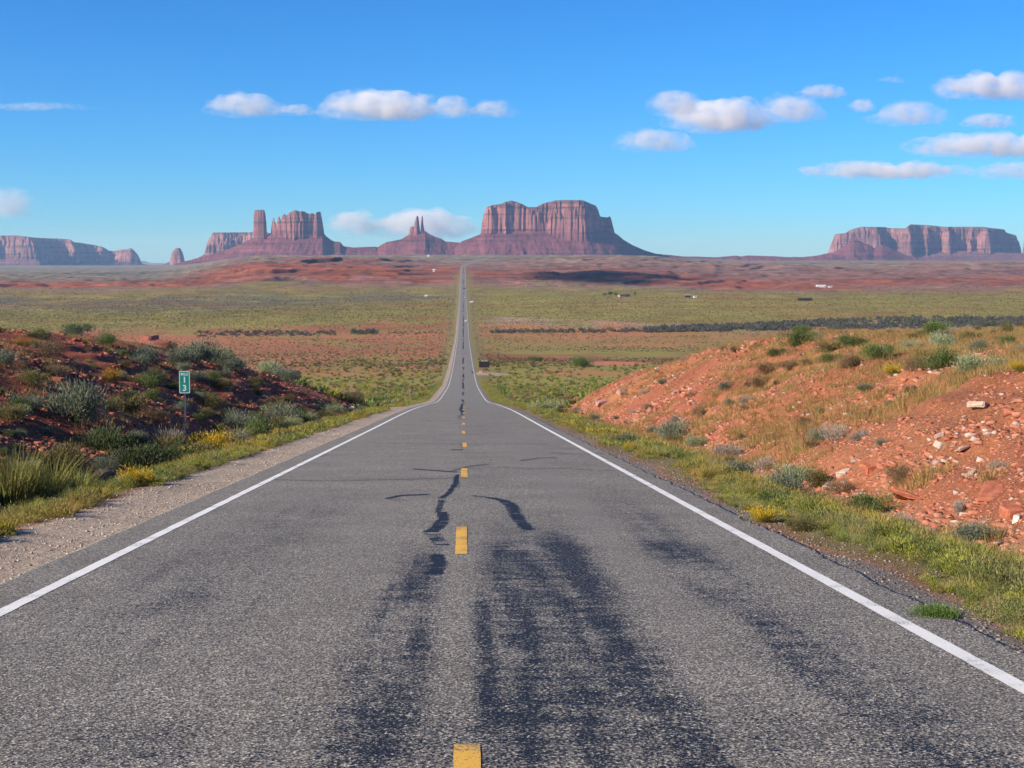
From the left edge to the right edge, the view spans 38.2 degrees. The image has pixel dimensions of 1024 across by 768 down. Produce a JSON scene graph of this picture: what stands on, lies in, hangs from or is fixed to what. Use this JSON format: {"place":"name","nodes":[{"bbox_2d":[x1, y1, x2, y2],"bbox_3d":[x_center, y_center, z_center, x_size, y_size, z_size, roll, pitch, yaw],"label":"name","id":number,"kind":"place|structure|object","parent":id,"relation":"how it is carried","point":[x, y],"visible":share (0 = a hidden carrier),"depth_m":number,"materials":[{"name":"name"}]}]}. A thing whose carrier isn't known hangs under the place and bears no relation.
{"place":"outdoors","nodes":[
{"label":"outdoors","id":0,"kind":"place"},
{"bbox_2d":[0,255,1023,767],"bbox_3d":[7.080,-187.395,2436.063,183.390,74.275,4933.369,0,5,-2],"label":"road","id":1,"kind":"structure","parent":0,"point":[348,607],"depth_m":10.94,"materials":[{"name":"asphalt"}]},
{"bbox_2d":[0,262,470,615],"bbox_3d":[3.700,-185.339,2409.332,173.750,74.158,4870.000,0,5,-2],"label":"edge line","id":2,"kind":"object","parent":1,"relation":"on","point":[41,592],"visible":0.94,"depth_m":17.29,"materials":[{"name":"white paint"}]},
{"bbox_2d":[455,526,467,553],"bbox_3d":[-0.600,1.841,17.587,0.140,0.254,3.100,0,5,-2],"label":"dash","id":3,"kind":"object","parent":1,"relation":"on","point":[461,546],"visible":1,"depth_m":17.39,"materials":[{"name":"yellow paint"}]},
{"bbox_2d":[453,744,480,767],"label":"dash","id":4,"kind":"object","parent":1,"relation":"on","point":[466,755],"visible":1,"depth_m":7.31,"materials":[{"name":"yellow paint"}]},
{"bbox_2d":[465,264,1023,693],"bbox_3d":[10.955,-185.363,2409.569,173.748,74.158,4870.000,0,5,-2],"label":"edge line","id":5,"kind":"object","parent":1,"relation":"on","point":[991,670],"visible":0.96,"depth_m":12.91,"materials":[{"name":"white paint"}]},
{"bbox_2d":[904,601,963,619],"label":"green weed","id":6,"kind":"object","parent":1,"relation":"on","point":[947,612],"visible":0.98,"depth_m":11.92,"materials":[{"name":"green plant"}]},
{"bbox_2d":[0,254,1023,649],"bbox_3d":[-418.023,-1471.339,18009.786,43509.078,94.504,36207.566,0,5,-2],"label":"terrain","id":7,"kind":"structure","parent":0,"point":[742,276],"depth_m":1029.99,"materials":[{"name":"soil"}]},
{"bbox_2d":[0,348,20,365],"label":"sagebrush","id":8,"kind":"object","parent":7,"relation":"on","point":[7,358],"visible":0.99,"depth_m":49.61,"materials":[{"name":"green plant"}]},
{"bbox_2d":[0,401,28,421],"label":"olive bush","id":9,"kind":"object","parent":7,"relation":"on","point":[13,412],"visible":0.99,"depth_m":40.50,"materials":[{"name":"green plant"}]},
{"bbox_2d":[6,392,49,409],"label":"sagebrush","id":10,"kind":"object","parent":7,"relation":"on","point":[34,402],"visible":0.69,"depth_m":43.01,"materials":[{"name":"green plant"}]},
{"bbox_2d":[0,438,63,506],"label":"grass tuft","id":11,"kind":"object","parent":7,"relation":"on","point":[14,489],"visible":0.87,"depth_m":27.46,"materials":[{"name":"green plant"}]},
{"bbox_2d":[15,367,51,385],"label":"olive bush","id":12,"kind":"object","parent":7,"relation":"on","point":[30,376],"visible":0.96,"depth_m":47.76,"materials":[{"name":"green plant"}]},
{"bbox_2d":[3,449,89,502],"bbox_3d":[-8.956,1.825,28.305,1.622,0.993,1.731,-2,5,-21],"label":"grass tuft","id":13,"kind":"object","parent":7,"relation":"on","point":[44,490],"visible":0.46,"depth_m":28.06,"materials":[{"name":"green plant"}]},
{"bbox_2d":[25,336,68,357],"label":"brown bush","id":14,"kind":"object","parent":7,"relation":"on","point":[58,346],"visible":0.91,"depth_m":64.09,"materials":[{"name":"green plant"}]},
{"bbox_2d":[42,361,69,375],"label":"brown bush","id":15,"kind":"object","parent":7,"relation":"on","point":[47,368],"visible":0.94,"depth_m":55.39,"materials":[{"name":"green plant"}]},
{"bbox_2d":[28,437,98,475],"bbox_3d":[-10.220,1.645,33.708,1.570,0.875,1.403,-4,6,-43],"label":"olive bush","id":16,"kind":"object","parent":7,"relation":"on","point":[64,450],"visible":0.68,"depth_m":33.61,"materials":[{"name":"green plant"}]},
{"bbox_2d":[0,235,149,265],"bbox_3d":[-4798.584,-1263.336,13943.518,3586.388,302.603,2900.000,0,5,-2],"label":"mesa","id":17,"kind":"structure","parent":7,"relation":"on","point":[19,250],"depth_m":13827.63,"materials":[{"name":"stone"}]},
{"bbox_2d":[45,461,106,489],"bbox_3d":[-8.643,1.939,29.305,1.379,0.711,1.442,1,5,8],"label":"grass tuft","id":18,"kind":"object","parent":7,"relation":"on","point":[83,479],"visible":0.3,"depth_m":29.39,"materials":[{"name":"green plant"}]},
{"bbox_2d":[32,367,119,423],"bbox_3d":[-12.955,0.310,43.578,2.275,1.741,2.267,2,5,25],"label":"sagebrush","id":19,"kind":"object","parent":7,"relation":"on","point":[82,407],"visible":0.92,"depth_m":43.45,"materials":[{"name":"green plant"}]},
{"bbox_2d":[60,319,98,335],"bbox_3d":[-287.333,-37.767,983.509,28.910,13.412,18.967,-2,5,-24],"label":"green bush","id":20,"kind":"object","parent":7,"relation":"on","point":[76,328],"visible":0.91,"depth_m":981.96,"materials":[{"name":"green plant"}]},
{"bbox_2d":[84,456,121,473],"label":"sagebrush","id":21,"kind":"object","parent":7,"relation":"on","point":[105,465],"visible":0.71,"depth_m":36.93,"materials":[{"name":"green plant"}]},
{"bbox_2d":[67,421,141,452],"bbox_3d":[-11.516,1.478,41.642,2.111,0.927,2.322,1,5,10],"label":"dark bush","id":22,"kind":"object","parent":7,"relation":"on","point":[102,439],"visible":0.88,"depth_m":41.35,"materials":[{"name":"green plant"}]},
{"bbox_2d":[90,466,120,480],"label":"dry bush","id":23,"kind":"object","parent":7,"relation":"on","point":[105,475],"visible":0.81,"depth_m":34.50,"materials":[{"name":"grey plant"}]},
{"bbox_2d":[95,331,117,345],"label":"green bush","id":24,"kind":"object","parent":7,"relation":"on","point":[107,338],"visible":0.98,"depth_m":83.29,"materials":[{"name":"green plant"}]},
{"bbox_2d":[99,364,125,381],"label":"rabbitbrush","id":25,"kind":"object","parent":7,"relation":"on","point":[110,376],"visible":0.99,"depth_m":63.63,"materials":[{"name":"yellow plant"}]},
{"bbox_2d":[96,396,128,410],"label":"olive bush","id":26,"kind":"object","parent":7,"relation":"on","point":[113,407],"visible":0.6,"depth_m":49.66,"materials":[{"name":"green plant"}]},
{"bbox_2d":[107,390,156,412],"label":"olive bush","id":27,"kind":"object","parent":7,"relation":"on","point":[136,403],"visible":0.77,"depth_m":52.25,"materials":[{"name":"green plant"}]},
{"bbox_2d":[94,436,174,471],"bbox_3d":[-9.780,1.824,38.818,2.471,1.041,2.123,1,5,9],"label":"dark bush","id":28,"kind":"object","parent":7,"relation":"on","point":[142,456],"visible":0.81,"depth_m":38.59,"materials":[{"name":"green plant"}]},
{"bbox_2d":[116,464,156,488],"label":"rabbitbrush","id":29,"kind":"object","parent":7,"relation":"on","point":[140,479],"visible":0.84,"depth_m":27.01,"materials":[{"name":"yellow plant"}]},
{"bbox_2d":[131,344,163,362],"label":"sagebrush","id":30,"kind":"object","parent":7,"relation":"on","point":[140,350],"visible":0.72,"depth_m":84.61,"materials":[{"name":"green plant"}]},
{"bbox_2d":[137,370,160,391],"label":"green bush","id":31,"kind":"object","parent":7,"relation":"on","point":[152,382],"visible":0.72,"depth_m":66.97,"materials":[{"name":"green plant"}]},
{"bbox_2d":[142,405,175,421],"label":"brown bush","id":32,"kind":"object","parent":7,"relation":"on","point":[159,417],"visible":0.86,"depth_m":53.49,"materials":[{"name":"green plant"}]},
{"bbox_2d":[151,424,187,444],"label":"dry bush","id":33,"kind":"object","parent":7,"relation":"on","point":[173,431],"visible":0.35,"depth_m":49.32,"materials":[{"name":"grey plant"}]},
{"bbox_2d":[150,430,193,452],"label":"olive bush","id":34,"kind":"object","parent":7,"relation":"on","point":[167,441],"visible":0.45,"depth_m":45.91,"materials":[{"name":"green plant"}]},
{"bbox_2d":[164,248,184,265],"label":"rock tower","id":35,"kind":"structure","parent":7,"relation":"on","point":[177,256],"depth_m":12313.19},
{"bbox_2d":[157,441,198,461],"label":"dark bush","id":36,"kind":"object","parent":7,"relation":"on","point":[178,451],"visible":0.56,"depth_m":42.02,"materials":[{"name":"green plant"}]},
{"bbox_2d":[156,345,200,364],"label":"sagebrush","id":37,"kind":"object","parent":7,"relation":"on","point":[178,356],"visible":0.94,"depth_m":89.02,"materials":[{"name":"green plant"}]},
{"bbox_2d":[179,371,189,434],"bbox_3d":[-11.970,0.826,54.135,0.394,2.627,0.048,-1,5,-8],"label":"mile marker","id":38,"kind":"object","parent":7,"relation":"on","point":[184,382],"visible":0.98,"depth_m":54.05,"materials":[{"name":"metal"}]},
{"bbox_2d":[177,337,222,362],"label":"sagebrush","id":39,"kind":"object","parent":7,"relation":"on","point":[203,351],"visible":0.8,"depth_m":105.34,"materials":[{"name":"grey plant"}]},
{"bbox_2d":[188,440,215,453],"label":"olive bush","id":40,"kind":"object","parent":7,"relation":"on","point":[198,446],"visible":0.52,"depth_m":47.40,"materials":[{"name":"green plant"}]},
{"bbox_2d":[184,424,239,451],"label":"rabbitbrush","id":41,"kind":"object","parent":7,"relation":"on","point":[218,439],"visible":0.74,"depth_m":48.56,"materials":[{"name":"yellow plant"}]},
{"bbox_2d":[195,392,229,407],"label":"olive bush","id":42,"kind":"object","parent":7,"relation":"on","point":[211,402],"visible":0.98,"depth_m":72.94,"materials":[{"name":"green plant"}]},
{"bbox_2d":[202,376,233,388],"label":"olive bush","id":43,"kind":"object","parent":7,"relation":"on","point":[219,384],"visible":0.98,"depth_m":85.98,"materials":[{"name":"green plant"}]},
{"bbox_2d":[205,344,235,363],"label":"pale bush","id":44,"kind":"object","parent":7,"relation":"on","point":[227,351],"visible":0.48,"depth_m":111.69,"materials":[{"name":"green plant"}]},
{"bbox_2d":[213,349,249,370],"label":"sagebrush","id":45,"kind":"object","parent":7,"relation":"on","point":[234,363],"visible":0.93,"depth_m":111.12,"materials":[{"name":"green plant"}]},
{"bbox_2d":[201,232,269,256],"bbox_3d":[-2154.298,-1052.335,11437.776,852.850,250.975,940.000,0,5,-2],"label":"mesa","id":46,"kind":"structure","parent":7,"relation":"on","point":[219,242],"depth_m":11323.44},
{"bbox_2d":[219,407,261,432],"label":"sagebrush","id":47,"kind":"object","parent":7,"relation":"on","point":[235,422],"visible":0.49,"depth_m":67.21,"materials":[{"name":"green plant"}]},
{"bbox_2d":[244,414,279,436],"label":"green bush","id":48,"kind":"object","parent":7,"relation":"on","point":[262,427],"visible":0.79,"depth_m":63.05,"materials":[{"name":"green plant"}]},
{"bbox_2d":[256,359,284,372],"bbox_3d":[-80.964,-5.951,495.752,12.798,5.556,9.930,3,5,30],"label":"pale bush","id":49,"kind":"object","parent":7,"relation":"on","point":[265,365],"visible":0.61,"depth_m":494.14,"materials":[{"name":"green plant"}]},
{"bbox_2d":[175,210,377,264],"bbox_3d":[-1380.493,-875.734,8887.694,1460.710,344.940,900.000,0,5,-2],"label":"butte","id":50,"kind":"object","parent":7,"relation":"on","point":[295,232],"visible":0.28,"depth_m":8854.74,"materials":[{"name":"stone"}]},
{"bbox_2d":[253,210,266,239],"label":"rock tower","id":51,"kind":"structure","parent":50,"relation":"on","point":[259,228],"depth_m":8879.78,"materials":[{"name":"stone"}]},
{"bbox_2d":[254,400,304,422],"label":"sagebrush","id":52,"kind":"object","parent":7,"relation":"on","point":[291,410],"visible":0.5,"depth_m":78.85,"materials":[{"name":"green plant"}]},
{"bbox_2d":[270,364,300,381],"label":"sagebrush","id":53,"kind":"object","parent":7,"relation":"on","point":[292,374],"visible":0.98,"depth_m":132.67,"materials":[{"name":"green plant"}]},
{"bbox_2d":[314,401,347,414],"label":"pale bush","id":54,"kind":"object","parent":7,"relation":"on","point":[330,408],"visible":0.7,"depth_m":109.02,"materials":[{"name":"green plant"}]},
{"bbox_2d":[342,389,364,403],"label":"brown bush","id":55,"kind":"object","parent":7,"relation":"on","point":[351,396],"visible":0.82,"depth_m":144.52,"materials":[{"name":"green plant"}]},
{"bbox_2d":[377,216,458,255],"bbox_3d":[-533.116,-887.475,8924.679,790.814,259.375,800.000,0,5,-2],"label":"butte","id":56,"kind":"object","parent":7,"relation":"on","point":[415,241],"visible":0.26,"depth_m":8872.56,"materials":[{"name":"stone"}]},
{"bbox_2d":[201,380,698,453],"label":"roadside weeds","id":57,"kind":"object","parent":7,"relation":"on","point":[279,437],"visible":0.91,"depth_m":62.43,"materials":[{"name":"green plant"}]},
{"bbox_2d":[240,356,675,407],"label":"desert scrub","id":58,"kind":"object","parent":7,"relation":"on","point":[524,396],"visible":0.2,"depth_m":380.44,"materials":[{"name":"green plant"}]},
{"bbox_2d":[0,438,1023,641],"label":"roadside weeds","id":59,"kind":"object","parent":7,"relation":"on","point":[982,569],"visible":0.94,"depth_m":19.65,"materials":[{"name":"green plant"}]},
{"bbox_2d":[0,325,1023,541],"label":"dry grass","id":60,"kind":"structure","parent":7,"relation":"on","point":[1013,352],"depth_m":50.17,"materials":[{"name":"yellow plant"}]},
{"bbox_2d":[0,328,1023,556],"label":"rubble","id":61,"kind":"object","parent":7,"relation":"on","point":[975,436],"visible":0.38,"depth_m":40.93,"materials":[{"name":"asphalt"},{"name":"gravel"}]},
{"bbox_2d":[0,285,1023,366],"bbox_3d":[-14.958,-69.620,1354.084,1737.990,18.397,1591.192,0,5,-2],"label":"scrub","id":62,"kind":"object","parent":7,"relation":"on","point":[488,341],"visible":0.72,"depth_m":1333.37,"materials":[{"name":"green plant"}]},
{"bbox_2d":[0,430,1023,652],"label":"gravel","id":63,"kind":"structure","parent":7,"relation":"on","point":[810,544],"depth_m":19.24,"materials":[{"name":"gravel"}]},
{"bbox_2d":[2,256,1023,290],"bbox_3d":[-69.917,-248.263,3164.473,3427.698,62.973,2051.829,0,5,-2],"label":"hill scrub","id":64,"kind":"object","parent":7,"relation":"on","point":[515,278],"visible":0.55,"depth_m":2781.85,"materials":[{"name":"green plant"}]},
{"bbox_2d":[527,397,565,410],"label":"pale bush","id":65,"kind":"object","parent":7,"relation":"on","point":[552,404],"visible":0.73,"depth_m":102.42,"materials":[{"name":"green plant"}]},
{"bbox_2d":[455,200,682,257],"bbox_3d":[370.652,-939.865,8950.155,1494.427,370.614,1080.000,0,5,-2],"label":"butte","id":66,"kind":"object","parent":7,"relation":"on","point":[568,227],"visible":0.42,"depth_m":8844.34,"materials":[{"name":"stone"}]},
{"bbox_2d":[570,354,595,366],"bbox_3d":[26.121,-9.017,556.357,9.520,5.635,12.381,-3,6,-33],"label":"green bush","id":67,"kind":"object","parent":7,"relation":"on","point":[582,361],"visible":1,"depth_m":555.11,"materials":[{"name":"green plant"}]},
{"bbox_2d":[193,313,1023,336],"bbox_3d":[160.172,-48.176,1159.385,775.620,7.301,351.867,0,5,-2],"label":"wash thicket","id":68,"kind":"object","parent":7,"relation":"on","point":[912,320],"visible":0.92,"depth_m":1120.63,"materials":[{"name":"green plant"}]},
{"bbox_2d":[654,415,693,437],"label":"sagebrush","id":69,"kind":"object","parent":7,"relation":"on","point":[667,428],"visible":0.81,"depth_m":58.30,"materials":[{"name":"green plant"}]},
{"bbox_2d":[683,433,708,446],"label":"pale bush","id":70,"kind":"object","parent":7,"relation":"on","point":[691,441],"visible":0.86,"depth_m":51.60,"materials":[{"name":"green plant"}]},
{"bbox_2d":[711,440,745,457],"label":"dry bush","id":71,"kind":"object","parent":7,"relation":"on","point":[724,448],"visible":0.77,"depth_m":44.19,"materials":[{"name":"beige plant"}]},
{"bbox_2d":[714,455,756,474],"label":"sagebrush","id":72,"kind":"object","parent":7,"relation":"on","point":[738,464],"visible":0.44,"depth_m":31.16,"materials":[{"name":"green plant"}]},
{"bbox_2d":[740,503,784,522],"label":"rabbitbrush","id":73,"kind":"object","parent":7,"relation":"on","point":[760,515],"visible":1,"depth_m":20.07,"materials":[{"name":"yellow plant"}]},
{"bbox_2d":[750,455,779,469],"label":"dry bush","id":74,"kind":"object","parent":7,"relation":"on","point":[760,465],"visible":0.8,"depth_m":38.54,"materials":[{"name":"beige plant"}]},
{"bbox_2d":[755,486,794,502],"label":"green bush","id":75,"kind":"object","parent":7,"relation":"on","point":[764,496],"visible":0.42,"depth_m":22.83,"materials":[{"name":"green plant"}]},
{"bbox_2d":[755,461,812,492],"bbox_3d":[4.751,1.655,25.626,1.035,0.647,0.911,-3,6,-36],"label":"sagebrush","id":76,"kind":"object","parent":7,"relation":"on","point":[783,480],"visible":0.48,"depth_m":25.54,"materials":[{"name":"green plant"}]},
{"bbox_2d":[764,459,818,483],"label":"pale bush","id":77,"kind":"object","parent":7,"relation":"on","point":[786,468],"visible":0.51,"depth_m":33.15,"materials":[{"name":"green plant"}]},
{"bbox_2d":[775,326,817,346],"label":"green bush","id":78,"kind":"object","parent":7,"relation":"on","point":[795,338],"visible":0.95,"depth_m":71.82,"materials":[{"name":"green plant"}]},
{"bbox_2d":[783,515,822,531],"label":"olive bush","id":79,"kind":"object","parent":7,"relation":"on","point":[802,527],"visible":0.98,"depth_m":18.91,"materials":[{"name":"green plant"}]},
{"bbox_2d":[805,424,830,440],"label":"sagebrush","id":80,"kind":"object","parent":7,"relation":"on","point":[817,434],"visible":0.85,"depth_m":38.51,"materials":[{"name":"green plant"}]},
{"bbox_2d":[802,462,834,488],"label":"olive bush","id":81,"kind":"object","parent":7,"relation":"on","point":[817,480],"visible":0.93,"depth_m":31.99,"materials":[{"name":"green plant"}]},
{"bbox_2d":[811,337,844,351],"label":"olive bush","id":82,"kind":"object","parent":7,"relation":"on","point":[825,345],"visible":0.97,"depth_m":64.08,"materials":[{"name":"green plant"}]},
{"bbox_2d":[816,420,849,440],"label":"dry bush","id":83,"kind":"object","parent":7,"relation":"on","point":[838,433],"visible":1,"depth_m":38.00,"materials":[{"name":"beige plant"}]},
{"bbox_2d":[819,475,856,494],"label":"brown bush","id":84,"kind":"object","parent":7,"relation":"on","point":[845,487],"visible":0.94,"depth_m":29.84,"materials":[{"name":"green plant"}]},
{"bbox_2d":[833,346,861,367],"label":"brown bush","id":85,"kind":"object","parent":7,"relation":"on","point":[850,362],"visible":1,"depth_m":51.01,"materials":[{"name":"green plant"}]},
{"bbox_2d":[838,336,867,347],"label":"green bush","id":86,"kind":"object","parent":7,"relation":"on","point":[853,343],"visible":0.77,"depth_m":64.16,"materials":[{"name":"green plant"}]},
{"bbox_2d":[861,460,876,475],"bbox_3d":[7.317,1.733,30.055,0.349,0.362,0.314,-2,5,-19],"label":"boulder","id":87,"kind":"object","parent":7,"relation":"on","point":[868,467],"visible":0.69,"depth_m":29.98,"materials":[{"name":"stone"}]},
{"bbox_2d":[839,489,908,512],"bbox_3d":[6.318,2.034,26.040,1.299,0.469,0.820,2,5,20],"label":"green bush","id":88,"kind":"object","parent":7,"relation":"on","point":[867,501],"visible":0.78,"depth_m":25.98,"materials":[{"name":"green plant"}]},
{"bbox_2d":[823,240,925,260],"bbox_3d":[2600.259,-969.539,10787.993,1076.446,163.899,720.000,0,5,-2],"label":"talus slope","id":89,"kind":"structure","parent":7,"relation":"on","point":[853,250],"depth_m":10773.47,"materials":[{"name":"stone"}]},
{"bbox_2d":[858,339,897,358],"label":"green bush","id":90,"kind":"object","parent":7,"relation":"on","point":[875,350],"visible":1,"depth_m":50.79,"materials":[{"name":"green plant"}]},
{"bbox_2d":[881,361,905,375],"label":"rabbitbrush","id":91,"kind":"object","parent":7,"relation":"on","point":[891,369],"visible":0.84,"depth_m":45.68,"materials":[{"name":"yellow plant"}]},
{"bbox_2d":[884,458,912,483],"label":"brown bush","id":92,"kind":"object","parent":7,"relation":"on","point":[899,472],"visible":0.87,"depth_m":27.79,"materials":[{"name":"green plant"}]},
{"bbox_2d":[890,486,919,499],"bbox_3d":[7.115,1.989,26.383,0.726,0.389,0.763,3,6,33],"label":"boulder","id":93,"kind":"object","parent":7,"relation":"on","point":[902,495],"visible":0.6,"depth_m":26.15,"materials":[{"name":"stone"}]},
{"bbox_2d":[897,352,927,370],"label":"brown bush","id":94,"kind":"object","parent":7,"relation":"on","point":[915,364],"visible":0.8,"depth_m":41.54,"materials":[{"name":"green plant"}]},
{"bbox_2d":[817,224,1023,260],"bbox_3d":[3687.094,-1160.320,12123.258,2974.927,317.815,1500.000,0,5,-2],"label":"mesa","id":95,"kind":"structure","parent":7,"relation":"on","point":[931,242],"depth_m":12033.33,"materials":[{"name":"stone"}]},
{"bbox_2d":[907,341,960,369],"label":"green bush","id":96,"kind":"object","parent":7,"relation":"on","point":[944,357],"visible":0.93,"depth_m":40.86,"materials":[{"name":"green plant"}]},
{"bbox_2d":[921,317,949,335],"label":"green bush","id":97,"kind":"object","parent":7,"relation":"on","point":[931,327],"visible":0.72,"depth_m":70.16,"materials":[{"name":"green plant"}]},
{"bbox_2d":[927,329,960,347],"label":"pale bush","id":98,"kind":"object","parent":7,"relation":"on","point":[944,339],"visible":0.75,"depth_m":57.96,"materials":[{"name":"green plant"}]},
{"bbox_2d":[950,348,997,372],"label":"pale bush","id":99,"kind":"object","parent":7,"relation":"on","point":[971,361],"visible":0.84,"depth_m":37.02,"materials":[{"name":"green plant"}]},
{"bbox_2d":[967,401,988,408],"bbox_3d":[9.500,0.439,30.088,0.377,0.219,0.440,-4,6,-41],"label":"boulder","id":100,"kind":"object","parent":7,"relation":"on","point":[976,404],"visible":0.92,"depth_m":29.95,"materials":[{"name":"stone"}]},
{"bbox_2d":[949,518,1006,542],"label":"sagebrush","id":101,"kind":"object","parent":7,"relation":"on","point":[973,531],"visible":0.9,"depth_m":21.13,"materials":[{"name":"green plant"}]},
{"bbox_2d":[975,481,1003,504],"bbox_3d":[7.608,1.734,23.399,0.524,0.338,0.610,2,5,18],"label":"boulder","id":102,"kind":"object","parent":7,"relation":"on","point":[990,490],"visible":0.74,"depth_m":23.38,"materials":[{"name":"stone"}]},
{"bbox_2d":[999,503,1023,519],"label":"boulder","id":103,"kind":"object","parent":7,"relation":"on","point":[1007,511],"visible":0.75,"depth_m":21.68,"materials":[{"name":"stone"}]},
{"bbox_2d":[0,0,1023,262],"label":"sky","id":104,"kind":"structure","parent":0,"point":[151,128],"materials":[{"name":"blue"}]},
{"bbox_2d":[669,254,844,260],"bbox_3d":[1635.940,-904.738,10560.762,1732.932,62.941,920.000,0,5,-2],"label":"hills","id":105,"kind":"structure","parent":0,"point":[818,257],"depth_m":10466.86,"materials":[{"name":"stone"}]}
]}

